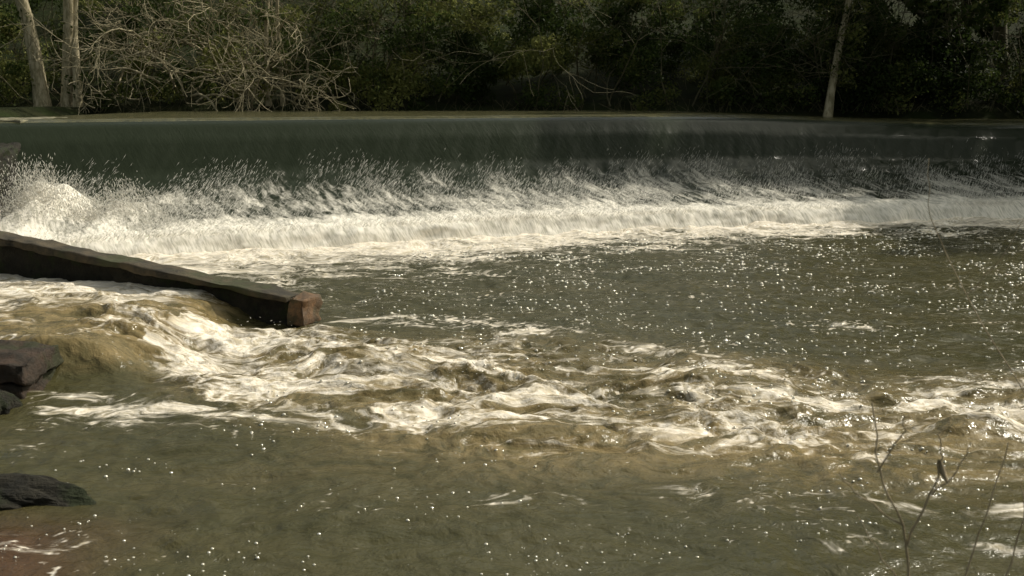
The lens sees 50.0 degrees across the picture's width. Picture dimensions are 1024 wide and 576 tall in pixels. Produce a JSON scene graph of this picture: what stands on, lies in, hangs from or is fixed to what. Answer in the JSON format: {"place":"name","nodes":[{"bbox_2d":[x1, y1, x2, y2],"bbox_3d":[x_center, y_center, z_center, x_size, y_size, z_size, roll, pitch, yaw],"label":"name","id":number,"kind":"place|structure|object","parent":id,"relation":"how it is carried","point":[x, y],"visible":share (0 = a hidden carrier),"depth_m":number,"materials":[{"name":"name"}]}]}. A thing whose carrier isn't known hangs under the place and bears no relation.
{"place":"outdoors","nodes":[
{"label":"outdoors","id":0,"kind":"place"},
{"bbox_2d":[0,368,55,398],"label":"body stone","id":1,"kind":"object","parent":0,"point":[20,391],"visible":0.09,"depth_m":11.07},
{"bbox_2d":[0,340,63,385],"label":"cap stone","id":2,"kind":"object","parent":1,"relation":"on","point":[26,363],"visible":1,"depth_m":11.24,"materials":[{"name":"stone"}]},
{"bbox_2d":[0,117,67,212],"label":"weir abutment","id":3,"kind":"object","parent":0,"point":[9,150],"visible":0.22,"depth_m":22.21,"materials":[{"name":"grey concrete"}]},
{"bbox_2d":[0,216,1023,575],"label":"river water","id":4,"kind":"structure","parent":0,"point":[138,378],"depth_m":10.53,"materials":[{"name":"brown liquid"}]},
{"bbox_2d":[0,389,22,414],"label":"river rock","id":5,"kind":"object","parent":4,"relation":"in","point":[9,401],"visible":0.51,"depth_m":10.68,"materials":[{"name":"grey stone"}]},
{"bbox_2d":[0,473,96,509],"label":"river rock","id":6,"kind":"object","parent":4,"relation":"in","point":[18,490],"visible":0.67,"depth_m":8.20,"materials":[{"name":"grey stone"}]},
{"bbox_2d":[0,145,1023,478],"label":"water spray","id":7,"kind":"object","parent":4,"relation":"on","point":[146,201],"visible":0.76,"depth_m":23.99,"materials":[{"name":"beige liquid"}]},
{"bbox_2d":[1,227,1023,575],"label":"water bubbles","id":8,"kind":"object","parent":4,"relation":"on","point":[671,329],"visible":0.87,"depth_m":15.63,"materials":[{"name":"beige liquid"}]},
{"bbox_2d":[0,0,1023,118],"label":"ground","id":9,"kind":"structure","parent":0,"point":[502,91],"depth_m":41.19,"materials":[{"name":"plant"}]},
{"bbox_2d":[15,0,51,106],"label":"alder tree","id":10,"kind":"object","parent":9,"relation":"on","point":[40,91],"visible":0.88,"depth_m":37.35,"materials":[{"name":"brown plant"}]},
{"bbox_2d":[60,0,73,106],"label":"alder tree","id":11,"kind":"object","parent":9,"relation":"on","point":[65,98],"visible":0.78,"depth_m":37.48,"materials":[{"name":"brown plant"}]},
{"bbox_2d":[72,0,82,106],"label":"alder tree","id":12,"kind":"object","parent":9,"relation":"on","point":[76,102],"visible":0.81,"depth_m":37.56,"materials":[{"name":"brown plant"}]},
{"bbox_2d":[0,246,289,323],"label":"stone wall","id":13,"kind":"structure","parent":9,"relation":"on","point":[23,263],"depth_m":15.74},
{"bbox_2d":[0,231,299,302],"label":"coping","id":14,"kind":"object","parent":13,"relation":"on","point":[139,266],"visible":0.98,"depth_m":15.39,"materials":[{"name":"concrete"}]},
{"bbox_2d":[287,291,322,325],"bbox_3d":[-2.769,0.291,14.636,0.312,0.432,0.488,5,11,26],"label":"end stone","id":15,"kind":"object","parent":13,"relation":"attached to","point":[304,307],"visible":1,"depth_m":14.48,"materials":[{"name":"brown stone"}]},
{"bbox_2d":[0,0,426,114],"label":"bare shrub","id":16,"kind":"object","parent":9,"relation":"on","point":[148,50],"visible":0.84,"depth_m":37.16,"materials":[{"name":"brown plant"}]},
{"bbox_2d":[230,0,285,105],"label":"alder tree","id":17,"kind":"object","parent":9,"relation":"on","point":[278,38],"visible":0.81,"depth_m":38.04,"materials":[{"name":"brown plant"}]},
{"bbox_2d":[264,0,271,105],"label":"alder tree","id":18,"kind":"object","parent":9,"relation":"on","point":[268,102],"visible":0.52,"depth_m":38.47,"materials":[{"name":"brown plant"}]},
{"bbox_2d":[272,320,300,326],"bbox_3d":[-2.956,0.885,14.802,0.564,0.961,0.288,4,11,23],"label":"end footing","id":19,"kind":"object","parent":9,"relation":"on","point":[284,322],"visible":0.05,"depth_m":14.62,"materials":[{"name":"black stone"}]},
{"bbox_2d":[404,0,410,68],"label":"alder tree","id":20,"kind":"object","parent":9,"relation":"on","point":[405,33],"visible":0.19,"depth_m":41.21,"materials":[{"name":"brown plant"}]},
{"bbox_2d":[0,110,1023,255],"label":"weir waterfall","id":21,"kind":"structure","parent":9,"relation":"on","point":[154,148],"depth_m":26.45,"materials":[{"name":"white liquid"}]},
{"bbox_2d":[0,0,1023,117],"bbox_3d":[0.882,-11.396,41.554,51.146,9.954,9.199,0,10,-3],"label":"shrub thicket","id":22,"kind":"object","parent":9,"relation":"on","point":[905,74],"visible":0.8,"depth_m":39.15,"materials":[{"name":"green plant"}]},
{"bbox_2d":[1,93,1022,111],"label":"bank grass","id":23,"kind":"structure","parent":9,"relation":"on","point":[719,109],"depth_m":38.52,"materials":[{"name":"green plant"}]},
{"bbox_2d":[624,1,633,85],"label":"alder tree","id":24,"kind":"object","parent":9,"relation":"on","point":[631,84],"visible":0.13,"depth_m":41.94,"materials":[{"name":"brown plant"}]},
{"bbox_2d":[815,0,870,116],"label":"alder tree","id":25,"kind":"object","parent":9,"relation":"on","point":[830,95],"visible":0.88,"depth_m":38.50,"materials":[{"name":"green plant"}]},
{"bbox_2d":[852,0,1020,87],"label":"holm oak tree","id":26,"kind":"object","parent":9,"relation":"on","point":[976,9],"visible":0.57,"depth_m":38.63,"materials":[{"name":"green plant"}]},
{"bbox_2d":[954,0,1023,68],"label":"holm oak tree","id":27,"kind":"object","parent":9,"relation":"on","point":[990,29],"visible":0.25,"depth_m":46.86,"materials":[{"name":"green plant"}]},
{"bbox_2d":[839,402,1023,575],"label":"dry stem plant","id":28,"kind":"object","parent":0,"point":[941,470],"visible":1,"depth_m":3.57,"materials":[{"name":"brown plant"}]},
{"bbox_2d":[927,159,1023,392],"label":"hanging twig","id":29,"kind":"object","parent":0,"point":[977,284],"visible":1,"depth_m":4.46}
]}

